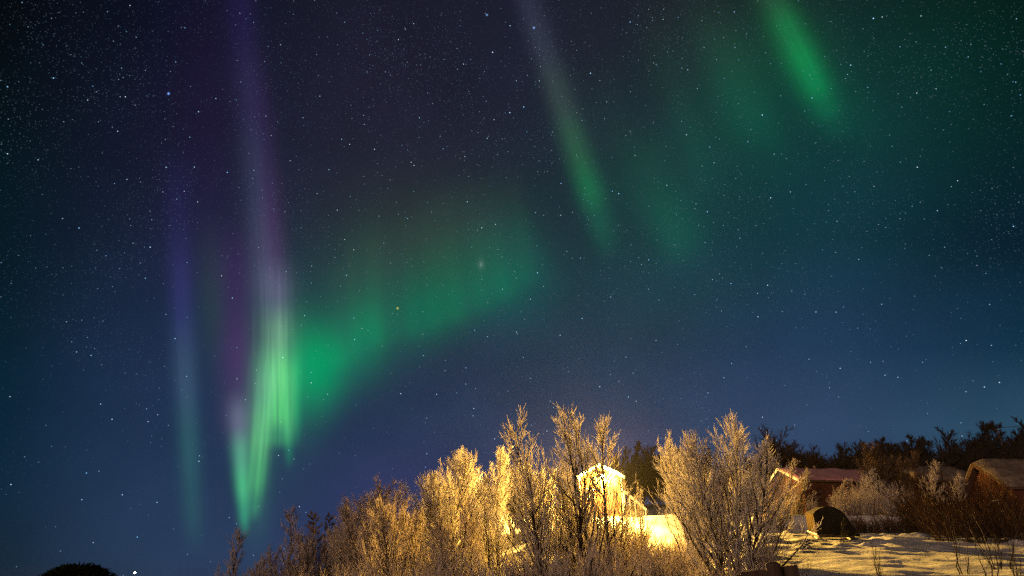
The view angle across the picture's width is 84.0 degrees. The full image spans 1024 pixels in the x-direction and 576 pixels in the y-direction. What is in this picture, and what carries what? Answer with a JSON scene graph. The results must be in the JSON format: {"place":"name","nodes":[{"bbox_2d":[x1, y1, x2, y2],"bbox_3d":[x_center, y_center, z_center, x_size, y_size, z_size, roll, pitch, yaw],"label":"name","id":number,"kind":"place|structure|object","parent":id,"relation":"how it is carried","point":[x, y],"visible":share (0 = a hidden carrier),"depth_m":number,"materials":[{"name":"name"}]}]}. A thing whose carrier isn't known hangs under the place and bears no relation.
{"place":"outdoors","nodes":[
{"label":"outdoors","id":0,"kind":"place"},
{"bbox_2d":[0,0,1023,575],"label":"sky","id":1,"kind":"structure","parent":0,"point":[259,259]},
{"bbox_2d":[311,504,1023,575],"bbox_3d":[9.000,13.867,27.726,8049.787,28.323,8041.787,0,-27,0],"label":"snowy ground","id":2,"kind":"structure","parent":0,"point":[914,554],"depth_m":21.51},
{"bbox_2d":[38,561,117,575],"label":"juniper bush","id":3,"kind":"object","parent":2,"relation":"on","point":[87,569],"visible":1,"depth_m":19.37,"materials":[{"name":"black plant"}]},
{"bbox_2d":[215,525,253,575],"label":"birch tree","id":4,"kind":"object","parent":2,"relation":"on","point":[233,565],"visible":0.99,"depth_m":24.27,"materials":[{"name":"brown plant"}]},
{"bbox_2d":[247,545,303,575],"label":"birch tree","id":5,"kind":"object","parent":2,"relation":"on","point":[273,563],"visible":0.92,"depth_m":22.75,"materials":[{"name":"brown plant"}]},
{"bbox_2d":[265,506,310,575],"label":"birch tree","id":6,"kind":"object","parent":2,"relation":"on","point":[292,537],"visible":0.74,"depth_m":25.63,"materials":[{"name":"brown plant"}]},
{"bbox_2d":[272,530,344,575],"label":"birch tree","id":7,"kind":"object","parent":2,"relation":"on","point":[304,547],"visible":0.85,"depth_m":24.25,"materials":[{"name":"brown plant"}]},
{"bbox_2d":[295,510,327,574],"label":"bare tree","id":8,"kind":"object","parent":2,"relation":"on","point":[313,528],"visible":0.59,"depth_m":53.07,"materials":[{"name":"brown plant"}]},
{"bbox_2d":[319,512,339,563],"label":"bare tree","id":9,"kind":"object","parent":2,"relation":"on","point":[329,521],"visible":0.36,"depth_m":55.46,"materials":[{"name":"brown plant"}]},
{"bbox_2d":[319,512,358,575],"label":"birch tree","id":10,"kind":"object","parent":2,"relation":"on","point":[333,532],"visible":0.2,"depth_m":27.98,"materials":[{"name":"brown plant"}]},
{"bbox_2d":[323,488,398,574],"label":"birch tree","id":11,"kind":"object","parent":2,"relation":"on","point":[359,512],"visible":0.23,"depth_m":24.64,"materials":[{"name":"brown plant"}]},
{"bbox_2d":[327,474,416,575],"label":"birch tree","id":12,"kind":"object","parent":2,"relation":"on","point":[352,532],"visible":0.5,"depth_m":22.77,"materials":[{"name":"brown plant"}]},
{"bbox_2d":[350,497,432,575],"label":"birch tree","id":13,"kind":"object","parent":2,"relation":"on","point":[407,545],"visible":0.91,"depth_m":19.79,"materials":[{"name":"brown plant"}]},
{"bbox_2d":[342,556,478,575],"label":"shrub","id":14,"kind":"object","parent":2,"relation":"on","point":[399,574],"visible":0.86,"depth_m":13.27,"materials":[{"name":"plant"}]},
{"bbox_2d":[396,479,428,557],"bbox_3d":[-5.359,12.861,30.262,2.073,5.118,2.931,-20,-33,34],"label":"birch tree","id":15,"kind":"object","parent":2,"relation":"on","point":[405,495],"visible":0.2,"depth_m":30.69,"materials":[{"name":"brown plant"}]},
{"bbox_2d":[406,449,491,557],"bbox_3d":[-3.134,11.097,27.966,4.511,6.725,3.648,0,-27,0],"label":"birch tree","id":16,"kind":"object","parent":2,"relation":"on","point":[435,487],"visible":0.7,"depth_m":27.73,"materials":[{"name":"yellow plant"}]},
{"bbox_2d":[412,492,488,575],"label":"birch tree","id":17,"kind":"object","parent":2,"relation":"on","point":[441,544],"visible":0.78,"depth_m":19.00,"materials":[{"name":"brown plant"}]},
{"bbox_2d":[405,550,529,575],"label":"shrub","id":18,"kind":"object","parent":2,"relation":"on","point":[482,574],"visible":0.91,"depth_m":13.34,"materials":[{"name":"plant"}]},
{"bbox_2d":[431,535,504,575],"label":"shrub","id":19,"kind":"object","parent":2,"relation":"on","point":[472,557],"visible":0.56,"depth_m":17.73,"materials":[{"name":"plant"}]},
{"bbox_2d":[443,445,513,549],"bbox_3d":[-2.242,13.421,35.636,4.865,7.058,4.400,4,-27,-7],"label":"birch tree","id":20,"kind":"object","parent":2,"relation":"on","point":[496,483],"visible":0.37,"depth_m":35.39,"materials":[{"name":"yellow plant"}]},
{"bbox_2d":[474,481,516,575],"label":"birch tree","id":21,"kind":"object","parent":2,"relation":"on","point":[489,536],"visible":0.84,"depth_m":23.86,"materials":[{"name":"yellow plant"}]},
{"bbox_2d":[480,445,536,537],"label":"birch tree","id":22,"kind":"object","parent":2,"relation":"on","point":[516,497],"visible":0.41,"depth_m":40.31,"materials":[{"name":"brown plant"}]},
{"bbox_2d":[483,404,573,575],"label":"birch tree","id":23,"kind":"object","parent":2,"relation":"on","point":[539,526],"visible":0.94,"depth_m":18.55,"materials":[{"name":"brown plant"}]},
{"bbox_2d":[516,466,556,521],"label":"birch tree","id":24,"kind":"object","parent":2,"relation":"on","point":[535,478],"visible":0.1,"depth_m":41.82,"materials":[{"name":"brown plant"}]},
{"bbox_2d":[475,554,615,575],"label":"shrub","id":25,"kind":"object","parent":2,"relation":"on","point":[529,568],"visible":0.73,"depth_m":12.33,"materials":[{"name":"plant"}]},
{"bbox_2d":[461,531,655,575],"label":"shrub","id":26,"kind":"object","parent":2,"relation":"on","point":[592,563],"visible":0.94,"depth_m":12.19,"materials":[{"name":"plant"}]},
{"bbox_2d":[552,464,603,571],"bbox_3d":[3.703,12.385,30.791,3.736,5.930,2.642,12,-28,-15],"label":"birch tree","id":27,"kind":"object","parent":2,"relation":"on","point":[568,503],"visible":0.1,"depth_m":31.06,"materials":[{"name":"brown plant"}]},
{"bbox_2d":[531,404,628,575],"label":"birch tree","id":28,"kind":"object","parent":2,"relation":"on","point":[580,523],"visible":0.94,"depth_m":20.30,"materials":[{"name":"brown plant"}]},
{"bbox_2d":[533,514,630,575],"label":"shrub","id":29,"kind":"object","parent":2,"relation":"on","point":[578,543],"visible":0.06,"depth_m":26.72,"materials":[{"name":"plant"}]},
{"bbox_2d":[539,546,653,575],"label":"shrub","id":30,"kind":"object","parent":2,"relation":"on","point":[580,564],"visible":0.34,"depth_m":16.00,"materials":[{"name":"plant"}]},
{"bbox_2d":[547,536,648,575],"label":"shrub","id":31,"kind":"object","parent":2,"relation":"on","point":[593,560],"visible":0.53,"depth_m":14.33,"materials":[{"name":"plant"}]},
{"bbox_2d":[576,411,638,567],"bbox_3d":[3.795,8.694,22.523,2.316,7.646,2.502,-15,-30,27],"label":"birch tree","id":32,"kind":"object","parent":2,"relation":"on","point":[606,484],"visible":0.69,"depth_m":22.74,"materials":[{"name":"brown plant"}]},
{"bbox_2d":[578,464,646,516],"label":"cabin","id":33,"kind":"object","parent":2,"relation":"on","point":[616,479],"visible":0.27,"depth_m":49.21,"materials":[{"name":"yellow paint"}]},
{"bbox_2d":[569,529,661,575],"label":"shrub","id":34,"kind":"object","parent":2,"relation":"on","point":[606,557],"visible":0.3,"depth_m":19.04,"materials":[{"name":"plant"}]},
{"bbox_2d":[600,471,640,554],"bbox_3d":[5.043,11.288,26.831,2.065,5.260,1.911,15,-28,-17],"label":"birch tree","id":35,"kind":"object","parent":2,"relation":"on","point":[620,498],"visible":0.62,"depth_m":27.07,"materials":[{"name":"brown plant"}]},
{"bbox_2d":[609,445,632,498],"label":"bare tree","id":36,"kind":"object","parent":2,"relation":"on","point":[622,469],"visible":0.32,"depth_m":70.62,"materials":[{"name":"brown plant"}]},
{"bbox_2d":[565,538,681,574],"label":"shrub","id":37,"kind":"object","parent":2,"relation":"on","point":[639,554],"visible":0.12,"depth_m":21.25,"materials":[{"name":"plant"}]},
{"bbox_2d":[610,527,654,572],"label":"shrub","id":38,"kind":"object","parent":2,"relation":"on","point":[627,536],"visible":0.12,"depth_m":24.86,"materials":[{"name":"plant"}]},
{"bbox_2d":[610,519,657,562],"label":"shrub","id":39,"kind":"object","parent":2,"relation":"on","point":[647,534],"visible":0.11,"depth_m":27.12,"materials":[{"name":"plant"}]},
{"bbox_2d":[623,452,653,504],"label":"conifer tree","id":40,"kind":"object","parent":2,"relation":"on","point":[642,478],"visible":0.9,"depth_m":66.68,"materials":[{"name":"green plant"}]},
{"bbox_2d":[631,482,652,549],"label":"birch tree","id":41,"kind":"object","parent":2,"relation":"on","point":[641,516],"visible":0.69,"depth_m":27.89,"materials":[{"name":"yellow plant"}]},
{"bbox_2d":[596,541,693,575],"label":"shrub","id":42,"kind":"object","parent":2,"relation":"on","point":[637,566],"visible":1,"depth_m":10.98,"materials":[{"name":"plant"}]},
{"bbox_2d":[617,541,674,575],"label":"shrub","id":43,"kind":"object","parent":2,"relation":"on","point":[651,547],"visible":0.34,"depth_m":17.64,"materials":[{"name":"plant"}]},
{"bbox_2d":[630,440,663,503],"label":"bare tree","id":44,"kind":"object","parent":2,"relation":"on","point":[637,449],"visible":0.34,"depth_m":73.32,"materials":[{"name":"brown plant"}]},
{"bbox_2d":[619,539,680,575],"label":"shrub","id":45,"kind":"object","parent":2,"relation":"on","point":[658,557],"visible":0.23,"depth_m":19.54,"materials":[{"name":"plant"}]},
{"bbox_2d":[618,537,687,572],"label":"shrub","id":46,"kind":"object","parent":2,"relation":"on","point":[661,549],"visible":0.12,"depth_m":23.27,"materials":[{"name":"plant"}]},
{"bbox_2d":[599,553,714,575],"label":"shrub","id":47,"kind":"object","parent":2,"relation":"on","point":[682,573],"visible":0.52,"depth_m":15.00,"materials":[{"name":"plant"}]},
{"bbox_2d":[636,444,685,503],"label":"bare tree","id":48,"kind":"object","parent":2,"relation":"on","point":[659,485],"visible":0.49,"depth_m":68.93,"materials":[{"name":"brown plant"}]},
{"bbox_2d":[619,533,715,569],"bbox_3d":[6.048,11.100,22.226,4.350,2.688,3.380,9,-28,-17],"label":"shrub","id":49,"kind":"object","parent":2,"relation":"on","point":[655,550],"visible":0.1,"depth_m":22.24,"materials":[{"name":"plant"}]},
{"bbox_2d":[609,545,749,575],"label":"shrub","id":50,"kind":"object","parent":2,"relation":"on","point":[694,568],"visible":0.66,"depth_m":15.40,"materials":[{"name":"plant"}]},
{"bbox_2d":[647,548,717,575],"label":"shrub","id":51,"kind":"object","parent":2,"relation":"on","point":[674,567],"visible":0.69,"depth_m":15.54,"materials":[{"name":"plant"}]},
{"bbox_2d":[641,431,724,575],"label":"birch tree","id":52,"kind":"object","parent":2,"relation":"on","point":[668,451],"visible":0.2,"depth_m":23.78,"materials":[{"name":"brown plant"}]},
{"bbox_2d":[662,544,725,575],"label":"shrub","id":53,"kind":"object","parent":2,"relation":"on","point":[685,560],"visible":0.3,"depth_m":20.22,"materials":[{"name":"plant"}]},
{"bbox_2d":[652,411,822,575],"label":"birch tree","id":54,"kind":"object","parent":2,"relation":"on","point":[720,533],"visible":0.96,"depth_m":17.32,"materials":[{"name":"brown plant"}]},
{"bbox_2d":[740,531,780,569],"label":"shrub","id":55,"kind":"object","parent":2,"relation":"on","point":[758,562],"visible":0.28,"depth_m":16.97,"materials":[{"name":"plant"}]},
{"bbox_2d":[751,537,778,568],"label":"shrub","id":56,"kind":"object","parent":2,"relation":"on","point":[764,557],"visible":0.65,"depth_m":14.36,"materials":[{"name":"plant"}]},
{"bbox_2d":[740,561,799,575],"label":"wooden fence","id":57,"kind":"object","parent":2,"relation":"on","point":[773,568],"visible":1,"depth_m":8.14,"materials":[{"name":"brown wood"}]},
{"bbox_2d":[781,457,800,500],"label":"birch tree","id":58,"kind":"object","parent":2,"relation":"on","point":[790,480],"visible":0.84,"depth_m":38.04,"materials":[{"name":"beige plant"}]},
{"bbox_2d":[749,424,843,475],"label":"bare tree","id":59,"kind":"object","parent":2,"relation":"on","point":[787,459],"visible":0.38,"depth_m":58.71,"materials":[{"name":"brown plant"}]},
{"bbox_2d":[793,467,823,511],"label":"birch tree","id":60,"kind":"object","parent":2,"relation":"on","point":[805,483],"visible":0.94,"depth_m":40.75,"materials":[{"name":"beige plant"}]},
{"bbox_2d":[768,465,890,514],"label":"red house","id":61,"kind":"structure","parent":2,"relation":"on","point":[825,481],"depth_m":45.35,"materials":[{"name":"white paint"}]},
{"bbox_2d":[805,506,859,539],"bbox_3d":[15.590,11.620,27.800,1.903,1.892,1.750,-5,-27,9],"label":"tent","id":62,"kind":"object","parent":2,"relation":"on","point":[832,521],"visible":0.83,"depth_m":27.30,"materials":[{"name":"fabric"}]},
{"bbox_2d":[826,489,867,515],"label":"shrub","id":63,"kind":"object","parent":2,"relation":"on","point":[854,508],"visible":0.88,"depth_m":36.15,"materials":[{"name":"plant"}]},
{"bbox_2d":[827,439,868,469],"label":"bare tree","id":64,"kind":"object","parent":2,"relation":"on","point":[852,464],"visible":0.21,"depth_m":70.20,"materials":[{"name":"brown plant"}]},
{"bbox_2d":[850,491,882,515],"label":"shrub","id":65,"kind":"object","parent":2,"relation":"on","point":[869,504],"visible":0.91,"depth_m":35.96,"materials":[{"name":"plant"}]},
{"bbox_2d":[840,440,899,514],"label":"birch tree","id":66,"kind":"object","parent":2,"relation":"on","point":[884,469],"visible":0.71,"depth_m":40.12,"materials":[{"name":"beige plant"}]},
{"bbox_2d":[851,471,888,514],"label":"shrub","id":67,"kind":"object","parent":2,"relation":"on","point":[865,490],"visible":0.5,"depth_m":37.83,"materials":[{"name":"plant"}]},
{"bbox_2d":[864,512,891,533],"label":"shrub","id":68,"kind":"object","parent":2,"relation":"on","point":[878,527],"visible":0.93,"depth_m":32.92,"materials":[{"name":"brown plant"}]},
{"bbox_2d":[862,475,904,514],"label":"shrub","id":69,"kind":"object","parent":2,"relation":"on","point":[881,493],"visible":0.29,"depth_m":38.07,"materials":[{"name":"plant"}]},
{"bbox_2d":[875,443,902,472],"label":"bare tree","id":70,"kind":"object","parent":2,"relation":"on","point":[892,447],"visible":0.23,"depth_m":70.45,"materials":[{"name":"brown plant"}]},
{"bbox_2d":[872,489,908,516],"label":"shrub","id":71,"kind":"object","parent":2,"relation":"on","point":[887,508],"visible":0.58,"depth_m":35.93,"materials":[{"name":"plant"}]},
{"bbox_2d":[879,510,912,533],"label":"shrub","id":72,"kind":"object","parent":2,"relation":"on","point":[900,529],"visible":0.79,"depth_m":32.98,"materials":[{"name":"brown plant"}]},
{"bbox_2d":[888,448,920,513],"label":"birch tree","id":73,"kind":"object","parent":2,"relation":"on","point":[903,465],"visible":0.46,"depth_m":42.14,"materials":[{"name":"beige plant"}]},
{"bbox_2d":[894,490,918,532],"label":"shrub","id":74,"kind":"object","parent":2,"relation":"on","point":[903,503],"visible":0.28,"depth_m":32.91,"materials":[{"name":"brown plant"}]},
{"bbox_2d":[879,435,936,457],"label":"bare tree","id":75,"kind":"object","parent":2,"relation":"on","point":[923,439],"visible":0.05,"depth_m":72.75,"materials":[{"name":"brown plant"}]},
{"bbox_2d":[895,469,942,511],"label":"shrub","id":76,"kind":"object","parent":2,"relation":"on","point":[922,479],"visible":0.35,"depth_m":37.27,"materials":[{"name":"brown plant"}]},
{"bbox_2d":[880,478,964,534],"bbox_3d":[23.234,12.398,31.995,3.613,3.584,2.510,4,-27,-9],"label":"shrub","id":77,"kind":"object","parent":2,"relation":"on","point":[921,530],"visible":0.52,"depth_m":32.10,"materials":[{"name":"brown plant"}]},
{"bbox_2d":[888,464,967,513],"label":"outbuilding","id":78,"kind":"structure","parent":2,"relation":"on","point":[949,472],"depth_m":41.45,"materials":[{"name":"brown wood"}]},
{"bbox_2d":[908,466,950,505],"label":"shrub","id":79,"kind":"object","parent":2,"relation":"on","point":[915,471],"visible":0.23,"depth_m":37.40,"materials":[{"name":"brown plant"}]},
{"bbox_2d":[894,437,968,468],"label":"bare tree","id":80,"kind":"object","parent":2,"relation":"on","point":[929,460],"visible":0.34,"depth_m":66.95,"materials":[{"name":"brown plant"}]},
{"bbox_2d":[918,460,946,519],"bbox_3d":[25.020,12.337,33.765,1.508,4.766,2.049,16,-26,19],"label":"birch tree","id":81,"kind":"object","parent":2,"relation":"on","point":[933,481],"visible":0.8,"depth_m":34.31,"materials":[{"name":"beige plant"}]},
{"bbox_2d":[904,492,968,541],"bbox_3d":[19.554,10.618,26.116,2.484,2.464,1.726,18,-32,-32],"label":"shrub","id":82,"kind":"object","parent":2,"relation":"on","point":[937,536],"visible":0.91,"depth_m":25.98,"materials":[{"name":"brown plant"}]},
{"bbox_2d":[899,481,976,536],"bbox_3d":[23.341,12.134,30.997,3.387,3.360,2.353,13,-29,-24],"label":"shrub","id":83,"kind":"object","parent":2,"relation":"on","point":[920,492],"visible":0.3,"depth_m":31.04,"materials":[{"name":"brown plant"}]},
{"bbox_2d":[924,468,971,512],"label":"shrub","id":84,"kind":"object","parent":2,"relation":"on","point":[944,495],"visible":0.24,"depth_m":36.80,"materials":[{"name":"brown plant"}]},
{"bbox_2d":[933,426,964,457],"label":"bare tree","id":85,"kind":"object","parent":2,"relation":"on","point":[947,438],"visible":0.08,"depth_m":82.31,"materials":[{"name":"brown plant"}]},
{"bbox_2d":[911,477,997,536],"bbox_3d":[22.832,11.343,29.110,3.387,3.360,2.353,-13,-30,24],"label":"shrub","id":86,"kind":"object","parent":2,"relation":"on","point":[953,508],"visible":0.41,"depth_m":29.42,"materials":[{"name":"brown plant"}]},
{"bbox_2d":[940,471,976,523],"bbox_3d":[24.966,12.186,31.892,1.995,3.685,1.519,-2,-27,4],"label":"tree","id":87,"kind":"object","parent":2,"relation":"on","point":[959,481],"visible":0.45,"depth_m":32.28,"materials":[{"name":"beige plant"}]},
{"bbox_2d":[945,520,976,574],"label":"sapling","id":88,"kind":"object","parent":2,"relation":"on","point":[955,546],"visible":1,"depth_m":11.78,"materials":[{"name":"brown plant"}]},
{"bbox_2d":[938,445,984,471],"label":"bare tree","id":89,"kind":"object","parent":2,"relation":"on","point":[973,452],"visible":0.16,"depth_m":66.21,"materials":[{"name":"brown plant"}]},
{"bbox_2d":[936,497,995,543],"bbox_3d":[20.107,10.242,24.972,2.258,2.240,1.569,0,-27,0],"label":"shrub","id":90,"kind":"object","parent":2,"relation":"on","point":[963,528],"visible":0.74,"depth_m":24.83,"materials":[{"name":"brown plant"}]},
{"bbox_2d":[944,481,998,534],"bbox_3d":[24.268,11.748,29.775,3.161,3.136,2.196,21,-34,-36],"label":"shrub","id":91,"kind":"object","parent":2,"relation":"on","point":[977,492],"visible":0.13,"depth_m":29.85,"materials":[{"name":"brown plant"}]},
{"bbox_2d":[958,440,991,469],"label":"bare tree","id":92,"kind":"object","parent":2,"relation":"on","point":[980,445],"visible":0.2,"depth_m":70.66,"materials":[{"name":"brown plant"}]},
{"bbox_2d":[964,423,993,455],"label":"bare tree","id":93,"kind":"object","parent":2,"relation":"on","point":[967,444],"visible":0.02,"depth_m":78.47,"materials":[{"name":"brown plant"}]},
{"bbox_2d":[954,477,1018,538],"bbox_3d":[23.448,10.939,27.937,3.387,3.360,2.353,23,-35,-38],"label":"shrub","id":94,"kind":"object","parent":2,"relation":"on","point":[988,508],"visible":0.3,"depth_m":27.82,"materials":[{"name":"brown plant"}]},
{"bbox_2d":[972,527,1001,575],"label":"sapling","id":95,"kind":"object","parent":2,"relation":"on","point":[989,557],"visible":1,"depth_m":11.27,"materials":[{"name":"brown plant"}]},
{"bbox_2d":[959,458,1023,533],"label":"gabled red house","id":96,"kind":"structure","parent":2,"relation":"on","point":[1003,471],"depth_m":33.87,"materials":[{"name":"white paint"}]},
{"bbox_2d":[960,492,1023,542],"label":"shrub","id":97,"kind":"object","parent":2,"relation":"on","point":[1004,529],"visible":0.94,"depth_m":23.90,"materials":[{"name":"brown plant"}]},
{"bbox_2d":[965,510,1023,569],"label":"sapling","id":98,"kind":"object","parent":2,"relation":"on","point":[1000,557],"visible":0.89,"depth_m":15.51,"materials":[{"name":"brown plant"}]},
{"bbox_2d":[968,436,1023,461],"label":"bare tree","id":99,"kind":"object","parent":2,"relation":"on","point":[985,448],"visible":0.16,"depth_m":69.58,"materials":[{"name":"brown plant"}]},
{"bbox_2d":[976,420,1017,457],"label":"bare tree","id":100,"kind":"object","parent":2,"relation":"on","point":[988,435],"visible":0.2,"depth_m":74.67,"materials":[{"name":"brown plant"}]},
{"bbox_2d":[975,481,1023,534],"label":"shrub","id":101,"kind":"object","parent":2,"relation":"on","point":[1007,490],"visible":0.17,"depth_m":28.99,"materials":[{"name":"brown plant"}]},
{"bbox_2d":[987,484,1023,539],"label":"shrub","id":102,"kind":"object","parent":2,"relation":"on","point":[1007,514],"visible":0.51,"depth_m":26.08,"materials":[{"name":"brown plant"}]},
{"bbox_2d":[990,433,1023,458],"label":"bare tree","id":103,"kind":"object","parent":2,"relation":"on","point":[996,451],"visible":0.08,"depth_m":70.18,"materials":[{"name":"brown plant"}]},
{"bbox_2d":[996,438,1023,458],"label":"bare tree","id":104,"kind":"object","parent":2,"relation":"on","point":[1006,449],"visible":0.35,"depth_m":64.10,"materials":[{"name":"brown plant"}]},
{"bbox_2d":[997,417,1023,454],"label":"bare tree","id":105,"kind":"object","parent":2,"relation":"on","point":[1021,432],"visible":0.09,"depth_m":73.06,"materials":[{"name":"brown plant"}]},
{"bbox_2d":[1005,535,1023,575],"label":"sapling","id":106,"kind":"object","parent":2,"relation":"on","point":[1016,569],"visible":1,"depth_m":10.25,"materials":[{"name":"brown plant"}]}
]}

